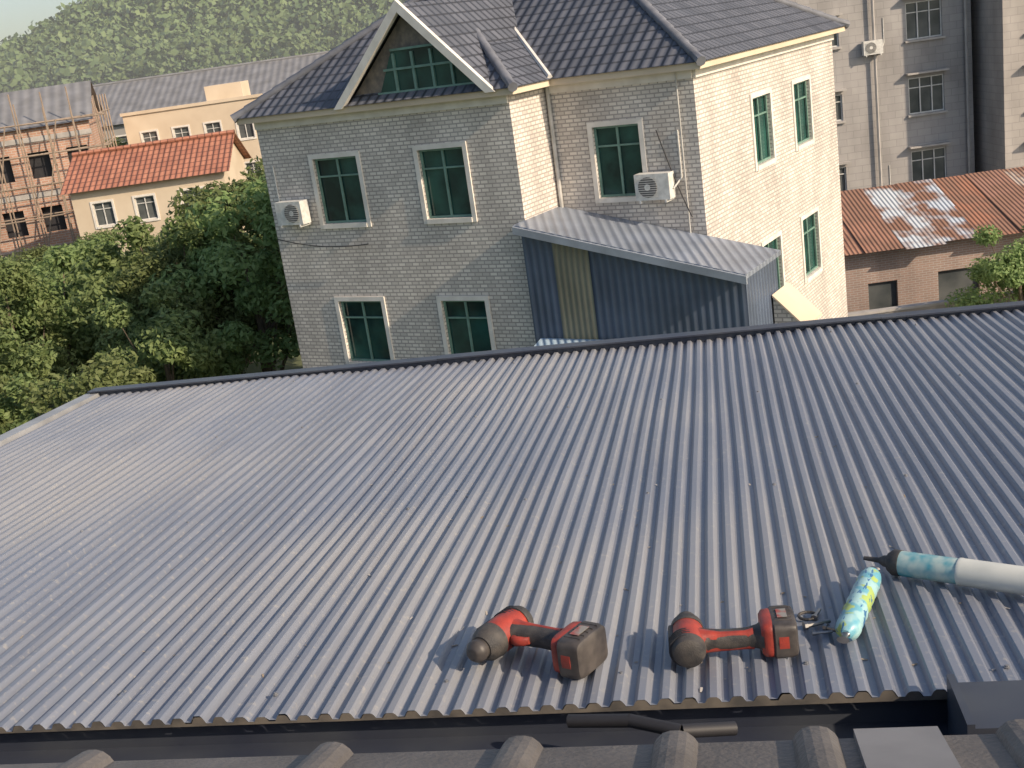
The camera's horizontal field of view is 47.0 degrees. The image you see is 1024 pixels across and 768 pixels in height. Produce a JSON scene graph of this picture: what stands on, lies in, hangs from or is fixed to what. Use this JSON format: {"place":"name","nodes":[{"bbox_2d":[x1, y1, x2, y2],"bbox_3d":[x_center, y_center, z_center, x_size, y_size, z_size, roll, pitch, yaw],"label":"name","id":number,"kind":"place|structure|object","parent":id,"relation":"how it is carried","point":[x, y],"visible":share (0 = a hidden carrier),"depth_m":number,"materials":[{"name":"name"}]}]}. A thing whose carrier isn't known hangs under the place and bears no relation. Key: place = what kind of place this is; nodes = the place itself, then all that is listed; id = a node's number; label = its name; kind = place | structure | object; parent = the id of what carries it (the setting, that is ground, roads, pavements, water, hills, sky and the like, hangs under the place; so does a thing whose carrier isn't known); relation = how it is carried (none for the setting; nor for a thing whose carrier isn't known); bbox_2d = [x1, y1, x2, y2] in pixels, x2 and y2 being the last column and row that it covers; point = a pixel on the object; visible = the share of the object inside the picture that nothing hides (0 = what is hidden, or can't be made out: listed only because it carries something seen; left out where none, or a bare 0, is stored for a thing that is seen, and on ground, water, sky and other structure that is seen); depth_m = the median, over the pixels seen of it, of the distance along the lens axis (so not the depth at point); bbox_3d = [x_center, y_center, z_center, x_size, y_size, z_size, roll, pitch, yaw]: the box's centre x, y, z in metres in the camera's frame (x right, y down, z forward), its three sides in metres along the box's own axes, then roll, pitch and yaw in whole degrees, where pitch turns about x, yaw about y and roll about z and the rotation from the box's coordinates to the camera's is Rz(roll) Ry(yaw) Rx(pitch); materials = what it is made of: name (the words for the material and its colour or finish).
{"place":"outdoors","nodes":[
{"label":"outdoors","id":0,"kind":"place"},
{"bbox_2d":[0,0,81,44],"label":"sky","id":1,"kind":"structure","parent":0,"point":[15,15],"materials":[{"name":"white"}]},
{"bbox_2d":[105,137,126,147],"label":"broadleaf tree","id":2,"kind":"object","parent":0,"point":[118,142],"visible":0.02,"depth_m":85.23,"materials":[{"name":"green plant"}]},
{"bbox_2d":[42,325,302,411],"bbox_3d":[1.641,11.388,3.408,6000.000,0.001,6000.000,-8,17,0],"label":"ground","id":3,"kind":"structure","parent":0,"point":[294,363],"depth_m":49.66,"materials":[{"name":"green plant"}]},
{"bbox_2d":[0,376,34,432],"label":"broadleaf tree","id":4,"kind":"object","parent":3,"relation":"on","point":[2,424],"visible":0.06,"depth_m":30.29,"materials":[{"name":"green plant"}]},
{"bbox_2d":[0,255,51,344],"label":"broadleaf tree","id":5,"kind":"object","parent":3,"relation":"on","point":[31,277],"visible":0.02,"depth_m":41.61,"materials":[{"name":"green plant"}]},
{"bbox_2d":[0,328,56,429],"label":"broadleaf tree","id":6,"kind":"object","parent":3,"relation":"on","point":[23,360],"visible":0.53,"depth_m":33.06,"materials":[{"name":"green plant"}]},
{"bbox_2d":[14,244,48,270],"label":"broadleaf tree","id":7,"kind":"object","parent":3,"relation":"on","point":[38,252],"visible":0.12,"depth_m":54.80,"materials":[{"name":"green plant"}]},
{"bbox_2d":[26,255,54,278],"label":"broadleaf tree","id":8,"kind":"object","parent":3,"relation":"on","point":[38,266],"visible":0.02,"depth_m":48.11,"materials":[{"name":"green plant"}]},
{"bbox_2d":[0,252,83,396],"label":"broadleaf tree","id":9,"kind":"object","parent":3,"relation":"on","point":[18,282],"visible":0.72,"depth_m":37.39,"materials":[{"name":"green plant"}]},
{"bbox_2d":[0,372,99,434],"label":"broadleaf tree","id":10,"kind":"object","parent":3,"relation":"on","point":[8,412],"visible":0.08,"depth_m":29.39,"materials":[{"name":"green plant"}]},
{"bbox_2d":[0,80,106,266],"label":"brick building under construction","id":11,"kind":"structure","parent":3,"relation":"on","point":[28,108],"depth_m":69.83,"materials":[{"name":"orange brick"}]},
{"bbox_2d":[0,86,116,256],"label":"scaffolding","id":12,"kind":"object","parent":3,"relation":"on","point":[103,144],"visible":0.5,"depth_m":68.46,"materials":[{"name":"brown wood"}]},
{"bbox_2d":[0,245,129,405],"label":"broadleaf tree","id":13,"kind":"object","parent":3,"relation":"on","point":[63,262],"visible":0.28,"depth_m":39.43,"materials":[{"name":"green plant"}]},
{"bbox_2d":[36,293,101,406],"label":"broadleaf tree","id":14,"kind":"object","parent":3,"relation":"on","point":[86,357],"visible":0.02,"depth_m":43.85,"materials":[{"name":"green plant"}]},
{"bbox_2d":[38,234,123,311],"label":"broadleaf tree","id":15,"kind":"object","parent":3,"relation":"on","point":[82,246],"visible":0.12,"depth_m":44.55,"materials":[{"name":"green plant"}]},
{"bbox_2d":[16,349,157,413],"bbox_3d":[-9.607,2.440,27.583,4.372,6.342,4.045,0,18,26],"label":"broadleaf tree","id":16,"kind":"object","parent":3,"relation":"on","point":[139,375],"visible":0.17,"depth_m":26.45,"materials":[{"name":"green plant"}]},
{"bbox_2d":[76,227,121,298],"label":"broadleaf tree","id":17,"kind":"object","parent":3,"relation":"on","point":[105,233],"visible":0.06,"depth_m":54.89,"materials":[{"name":"green plant"}]},
{"bbox_2d":[103,238,177,283],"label":"broadleaf tree","id":18,"kind":"object","parent":3,"relation":"on","point":[146,245],"depth_m":49.55,"materials":[{"name":"green plant"}]},
{"bbox_2d":[123,227,170,255],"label":"broadleaf tree","id":19,"kind":"object","parent":3,"relation":"on","point":[156,238],"visible":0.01,"depth_m":54.65,"materials":[{"name":"green plant"}]},
{"bbox_2d":[87,281,230,384],"bbox_3d":[-10.402,0.254,35.095,5.822,6.435,5.287,7,23,42],"label":"broadleaf tree","id":20,"kind":"object","parent":3,"relation":"on","point":[171,345],"visible":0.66,"depth_m":33.88,"materials":[{"name":"green plant"}]},
{"bbox_2d":[70,143,252,254],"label":"walls","id":21,"kind":"structure","parent":3,"relation":"on","point":[164,191],"depth_m":61.03,"materials":[{"name":"beige paint"}]},
{"bbox_2d":[89,186,203,228],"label":"window surrounds","id":22,"kind":"object","parent":21,"relation":"attached to","point":[135,209],"visible":0.35,"depth_m":61.10,"materials":[{"name":"white paint"}]},
{"bbox_2d":[94,190,201,224],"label":"window glass","id":23,"kind":"object","parent":21,"relation":"in","point":[142,209],"visible":0.38,"depth_m":61.30,"materials":[{"name":"grey glass"}]},
{"bbox_2d":[93,188,202,226],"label":"window frames","id":24,"kind":"structure","parent":21,"relation":"attached to","point":[145,202],"depth_m":61.20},
{"bbox_2d":[60,133,251,194],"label":"roof","id":25,"kind":"structure","parent":21,"relation":"on","point":[147,164],"depth_m":61.77,"materials":[{"name":"orange tile"}]},
{"bbox_2d":[71,129,234,156],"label":"ridge","id":26,"kind":"structure","parent":25,"relation":"on","point":[150,143],"depth_m":63.08,"materials":[{"name":"orange tile"}]},
{"bbox_2d":[57,212,280,375],"bbox_3d":[-10.970,-1.776,39.365,7.256,8.019,6.588,-23,22,-40],"label":"broadleaf tree","id":27,"kind":"object","parent":3,"relation":"on","point":[106,257],"visible":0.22,"depth_m":38.38,"materials":[{"name":"green plant"}]},
{"bbox_2d":[97,242,246,375],"bbox_3d":[-11.821,-1.695,41.649,4.979,6.811,4.869,-2,18,20],"label":"broadleaf tree","id":28,"kind":"object","parent":3,"relation":"on","point":[151,251],"visible":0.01,"depth_m":39.96,"materials":[{"name":"green plant"}]},
{"bbox_2d":[94,245,255,375],"bbox_3d":[-10.521,-1.044,38.489,4.834,7.013,4.473,-1,18,24],"label":"broadleaf tree","id":29,"kind":"object","parent":3,"relation":"on","point":[144,269],"visible":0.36,"depth_m":37.29,"materials":[{"name":"green plant"}]},
{"bbox_2d":[148,174,299,376],"bbox_3d":[-8.100,-2.118,37.672,6.104,8.855,5.648,-6,17,7],"label":"broadleaf tree","id":30,"kind":"object","parent":3,"relation":"on","point":[223,264],"visible":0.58,"depth_m":36.44,"materials":[{"name":"green plant"}]},
{"bbox_2d":[157,169,294,371],"bbox_3d":[-9.110,-3.074,41.520,6.408,8.765,6.266,-5,17,12],"label":"broadleaf tree","id":31,"kind":"object","parent":3,"relation":"on","point":[192,198],"visible":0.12,"depth_m":39.44,"materials":[{"name":"green plant"}]},
{"bbox_2d":[227,230,256,242],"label":"broadleaf tree","id":32,"kind":"object","parent":3,"relation":"on","point":[245,234],"depth_m":46.26,"materials":[{"name":"green plant"}]},
{"bbox_2d":[236,226,252,363],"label":"broadleaf tree","id":33,"kind":"object","parent":3,"relation":"on","point":[247,360],"depth_m":50.50,"materials":[{"name":"green plant"}]},
{"bbox_2d":[242,155,280,285],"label":"broadleaf tree","id":34,"kind":"object","parent":3,"relation":"on","point":[258,163],"visible":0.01,"depth_m":43.13,"materials":[{"name":"green plant"}]},
{"bbox_2d":[256,40,847,367],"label":"walls","id":35,"kind":"structure","parent":3,"relation":"on","point":[407,263],"depth_m":27.02,"materials":[{"name":"brick"}]},
{"bbox_2d":[272,166,310,227],"bbox_3d":[-5.435,-4.542,28.531,0.970,1.460,0.410,2,19,31],"label":"air conditioner","id":36,"kind":"object","parent":35,"relation":"attached to","point":[292,212],"visible":1,"depth_m":28.43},
{"bbox_2d":[278,130,692,246],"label":"cables","id":37,"kind":"object","parent":35,"relation":"attached to","point":[661,146],"visible":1,"depth_m":25.20,"materials":[{"name":"black rubber"}]},
{"bbox_2d":[237,26,844,124],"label":"eaves","id":38,"kind":"object","parent":35,"relation":"on","point":[557,81],"visible":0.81,"depth_m":25.57,"materials":[{"name":"beige paint"}]},
{"bbox_2d":[238,0,845,118],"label":"roof","id":39,"kind":"structure","parent":38,"relation":"on","point":[567,38],"depth_m":26.67,"materials":[{"name":"grey tile"}]},
{"bbox_2d":[356,17,429,94],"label":"dormer wall","id":40,"kind":"structure","parent":39,"relation":"attached to","point":[404,33],"depth_m":25.96,"materials":[{"name":"grey paint"}]},
{"bbox_2d":[353,0,517,94],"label":"dormer roof","id":41,"kind":"structure","parent":39,"relation":"on","point":[453,25],"depth_m":26.21,"materials":[{"name":"grey tile"}]},
{"bbox_2d":[334,0,495,109],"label":"dormer rake boards","id":42,"kind":"object","parent":41,"relation":"attached to","point":[397,7],"visible":1,"depth_m":25.07,"materials":[{"name":"white paint"}]},
{"bbox_2d":[515,27,552,77],"bbox_3d":[-0.031,-8.522,27.911,0.120,2.524,5.622,-12,17,-12],"label":"valley flashing","id":43,"kind":"object","parent":39,"relation":"attached to","point":[534,56],"visible":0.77,"depth_m":26.46,"materials":[{"name":"silver metal"}]},
{"bbox_2d":[230,0,849,122],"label":"ridge caps","id":44,"kind":"object","parent":39,"relation":"on","point":[695,54],"visible":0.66,"depth_m":28.37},
{"bbox_2d":[254,34,833,129],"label":"cornice","id":45,"kind":"structure","parent":35,"relation":"attached to","point":[632,80],"depth_m":25.93,"materials":[{"name":"beige paint"}]},
{"bbox_2d":[307,74,822,363],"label":"window surrounds","id":46,"kind":"object","parent":35,"relation":"attached to","point":[463,145],"visible":0.52,"depth_m":27.56,"materials":[{"name":"white paint"}]},
{"bbox_2d":[315,43,817,360],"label":"window frames","id":47,"kind":"structure","parent":35,"relation":"attached to","point":[413,66],"depth_m":27.39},
{"bbox_2d":[318,45,815,358],"bbox_3d":[1.876,-3.966,31.343,12.587,10.730,10.526,-8,17,0],"label":"window glass","id":48,"kind":"object","parent":35,"relation":"in","point":[610,172],"visible":0.41,"depth_m":27.16,"materials":[{"name":"green glass"}]},
{"bbox_2d":[545,72,690,232],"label":"downpipes","id":49,"kind":"object","parent":35,"relation":"attached to","point":[550,116],"visible":0.46,"depth_m":26.18,"materials":[{"name":"grey plastic"}]},
{"bbox_2d":[634,130,682,203],"bbox_3d":[3.101,-4.633,25.185,0.970,1.460,0.410,2,19,31],"label":"air conditioner","id":50,"kind":"object","parent":35,"relation":"attached to","point":[661,185],"visible":1,"depth_m":25.16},
{"bbox_2d":[534,338,598,345],"bbox_3d":[1.606,1.794,25.802,2.001,5.500,1.050,2,19,31],"label":"light blue awning","id":51,"kind":"object","parent":3,"relation":"on","point":[546,341],"visible":0.1,"depth_m":25.62,"materials":[{"name":"metal"}]},
{"bbox_2d":[512,206,780,342],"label":"blue sheet leanto","id":52,"kind":"structure","parent":3,"relation":"on","point":[590,275],"depth_m":24.60,"materials":[{"name":"blue metal"}]},
{"bbox_2d":[772,282,821,323],"bbox_3d":[6.371,0.879,25.542,0.680,6.080,1.100,2,19,31],"label":"annex","id":53,"kind":"object","parent":3,"relation":"on","point":[791,303],"visible":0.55,"depth_m":24.63,"materials":[{"name":"paint"}]},
{"bbox_2d":[789,0,974,190],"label":"apartment block","id":54,"kind":"structure","parent":3,"relation":"on","point":[921,77],"depth_m":49.64,"materials":[{"name":"grey tile"}]},
{"bbox_2d":[861,18,883,56],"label":"air conditioner","id":55,"kind":"object","parent":54,"relation":"attached to","point":[871,47],"visible":1,"depth_m":48.73,"materials":[{"name":"white metal"}]},
{"bbox_2d":[832,0,944,190],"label":"window glass","id":56,"kind":"structure","parent":54,"relation":"in","point":[923,25],"depth_m":49.77,"materials":[{"name":"glass"}]},
{"bbox_2d":[832,0,945,190],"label":"window frames","id":57,"kind":"structure","parent":54,"relation":"in","point":[929,9],"depth_m":49.71,"materials":[{"name":"metal"}]},
{"bbox_2d":[841,167,1023,312],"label":"rusty roofed shed","id":58,"kind":"structure","parent":3,"relation":"on","point":[911,242],"depth_m":40.63,"materials":[{"name":"metal"}]},
{"bbox_2d":[868,267,977,309],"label":"door and windows","id":59,"kind":"structure","parent":58,"relation":"in","point":[881,294],"depth_m":40.64,"materials":[{"name":"grey glass"}]},
{"bbox_2d":[871,0,1023,185],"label":"apartment block","id":60,"kind":"structure","parent":3,"relation":"on","point":[997,30],"depth_m":48.26,"materials":[{"name":"concrete"}]},
{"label":"walls","id":61,"kind":"object","parent":3,"relation":"on","visible":0},
{"bbox_2d":[0,719,1023,767],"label":"profiled roof","id":62,"kind":"structure","parent":61,"relation":"on","point":[826,747],"depth_m":1.24,"materials":[{"name":"grey metal"}]},
{"bbox_2d":[0,689,948,764],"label":"valley gutter","id":63,"kind":"object","parent":62,"relation":"attached to","point":[786,722],"depth_m":2.03,"materials":[{"name":"black metal"}]},
{"bbox_2d":[566,714,737,737],"bbox_3d":[0.214,0.535,1.830,0.267,0.041,0.057,-4,17,15],"label":"black hose","id":64,"kind":"object","parent":63,"relation":"on","point":[695,730],"visible":0.86,"depth_m":1.82,"materials":[{"name":"black rubber"}]},
{"bbox_2d":[946,674,1023,734],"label":"gutter end box","id":65,"kind":"object","parent":63,"relation":"attached to","point":[988,707],"visible":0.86,"depth_m":1.76,"materials":[{"name":"grey metal"}]},
{"bbox_2d":[853,726,960,767],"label":"ridge flashing","id":66,"kind":"object","parent":62,"relation":"attached to","point":[913,747],"visible":1,"depth_m":1.17,"materials":[{"name":"grey metal"}]},
{"bbox_2d":[1,0,375,91],"bbox_3d":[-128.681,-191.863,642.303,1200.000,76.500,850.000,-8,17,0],"label":"wooded hill","id":67,"kind":"structure","parent":0,"point":[299,30],"depth_m":402.12,"materials":[{"name":"green plant"}]},
{"bbox_2d":[0,0,406,92],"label":"hillside forest","id":68,"kind":"object","parent":67,"relation":"on","point":[84,40],"visible":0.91,"depth_m":387.75,"materials":[{"name":"green plant"}]},
{"bbox_2d":[122,97,261,165],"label":"walls","id":69,"kind":"structure","parent":0,"point":[165,121],"depth_m":77.43,"materials":[{"name":"beige paint"}]},
{"bbox_2d":[120,80,261,116],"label":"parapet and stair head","id":70,"kind":"structure","parent":69,"relation":"on","point":[232,91],"depth_m":79.83},
{"bbox_2d":[142,122,255,176],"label":"window frames","id":71,"kind":"structure","parent":69,"relation":"attached to","point":[150,137],"depth_m":77.73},
{"bbox_2d":[139,120,261,172],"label":"window surrounds","id":72,"kind":"object","parent":69,"relation":"attached to","point":[188,125],"visible":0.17,"depth_m":77.61,"materials":[{"name":"white paint"}]},
{"bbox_2d":[143,123,259,176],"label":"window glass","id":73,"kind":"object","parent":69,"relation":"in","point":[249,128],"visible":0.17,"depth_m":77.82,"materials":[{"name":"grey glass"}]},
{"bbox_2d":[93,51,327,144],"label":"long grey warehouse","id":74,"kind":"structure","parent":0,"point":[168,90],"depth_m":101.23,"materials":[{"name":"grey metal"}]},
{"bbox_2d":[116,136,127,144],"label":"window glass","id":75,"kind":"structure","parent":74,"relation":"in","point":[125,138],"depth_m":97.16,"materials":[{"name":"black glass"}]},
{"bbox_2d":[0,309,1023,731],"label":"corrugated roof sheet","id":76,"kind":"object","parent":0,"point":[306,613],"visible":0.98,"depth_m":2.87,"materials":[{"name":"grey metal"}]},
{"bbox_2d":[0,393,99,446],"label":"verge trim","id":77,"kind":"structure","parent":76,"relation":"attached to","point":[35,423],"depth_m":4.84,"materials":[{"name":"grey metal"}]},
{"bbox_2d":[0,690,946,733],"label":"sheet cut edge","id":78,"kind":"object","parent":76,"relation":"attached to","point":[764,700],"visible":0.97,"depth_m":1.96,"materials":[{"name":"grey metal"}]},
{"bbox_2d":[20,436,1021,712],"bbox_3d":[0.411,0.343,2.657,3.009,0.117,1.464,-5,17,10],"label":"roof debris","id":79,"kind":"object","parent":76,"relation":"on","point":[608,594],"visible":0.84,"depth_m":2.37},
{"bbox_2d":[57,317,1009,695],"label":"roof screws","id":80,"kind":"object","parent":76,"relation":"on","point":[525,499],"visible":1,"depth_m":2.92,"materials":[{"name":"grey metal"}]},
{"bbox_2d":[466,606,607,679],"bbox_3d":[0.042,0.464,2.112,0.240,0.076,0.163,2,16,36],"label":"cordless drill","id":81,"kind":"object","parent":76,"relation":"on","point":[579,649],"visible":1,"depth_m":2.10,"materials":[{"name":"red plastic"}]},
{"bbox_2d":[668,605,798,667],"bbox_3d":[0.382,0.433,2.050,0.219,0.069,0.149,-6,13,8],"label":"cordless drill","id":82,"kind":"object","parent":76,"relation":"on","point":[772,632],"visible":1,"depth_m":2.01,"materials":[{"name":"red plastic"}]},
{"bbox_2d":[797,608,835,635],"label":"loose driver bits","id":83,"kind":"object","parent":76,"relation":"on","point":[826,628],"visible":0.89,"depth_m":2.10,"materials":[{"name":"metal"}]},
{"bbox_2d":[835,566,880,643],"bbox_3d":[0.629,0.396,2.132,0.046,0.045,0.310,-1,14,27],"label":"sealant sausage pack","id":84,"kind":"object","parent":76,"relation":"on","point":[852,618],"visible":1,"depth_m":2.08,"materials":[{"name":"plastic"}]},
{"bbox_2d":[863,549,1023,595],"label":"caulking gun","id":85,"kind":"object","parent":76,"relation":"on","point":[988,575],"visible":1,"depth_m":2.18,"materials":[{"name":"white plastic"},{"name":"blue plastic"},{"name":"black plastic"}]},
{"label":"concrete yard","id":86,"kind":"structure","parent":0,"visible":0},
{"bbox_2d":[869,295,1023,314],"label":"wall","id":87,"kind":"structure","parent":86,"relation":"on","point":[937,307],"depth_m":37.46,"materials":[{"name":"brick"}]},
{"bbox_2d":[848,290,1017,316],"bbox_3d":[15.255,-2.811,37.461,12.060,0.077,0.280,-8,17,2],"label":"coping","id":88,"kind":"object","parent":87,"relation":"on","point":[901,307],"depth_m":37.46,"materials":[{"name":"grey concrete"}]},
{"bbox_2d":[944,225,1023,307],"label":"broadleaf tree","id":89,"kind":"object","parent":86,"relation":"on","point":[1006,271],"visible":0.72,"depth_m":35.26,"materials":[{"name":"green plant"}]},
{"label":"walls","id":90,"kind":"object","parent":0,"visible":0},
{"bbox_2d":[87,301,1023,395],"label":"ridge flashing","id":91,"kind":"object","parent":90,"relation":"on","point":[627,342],"visible":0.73,"depth_m":4.84,"materials":[{"name":"grey metal"}]}
]}

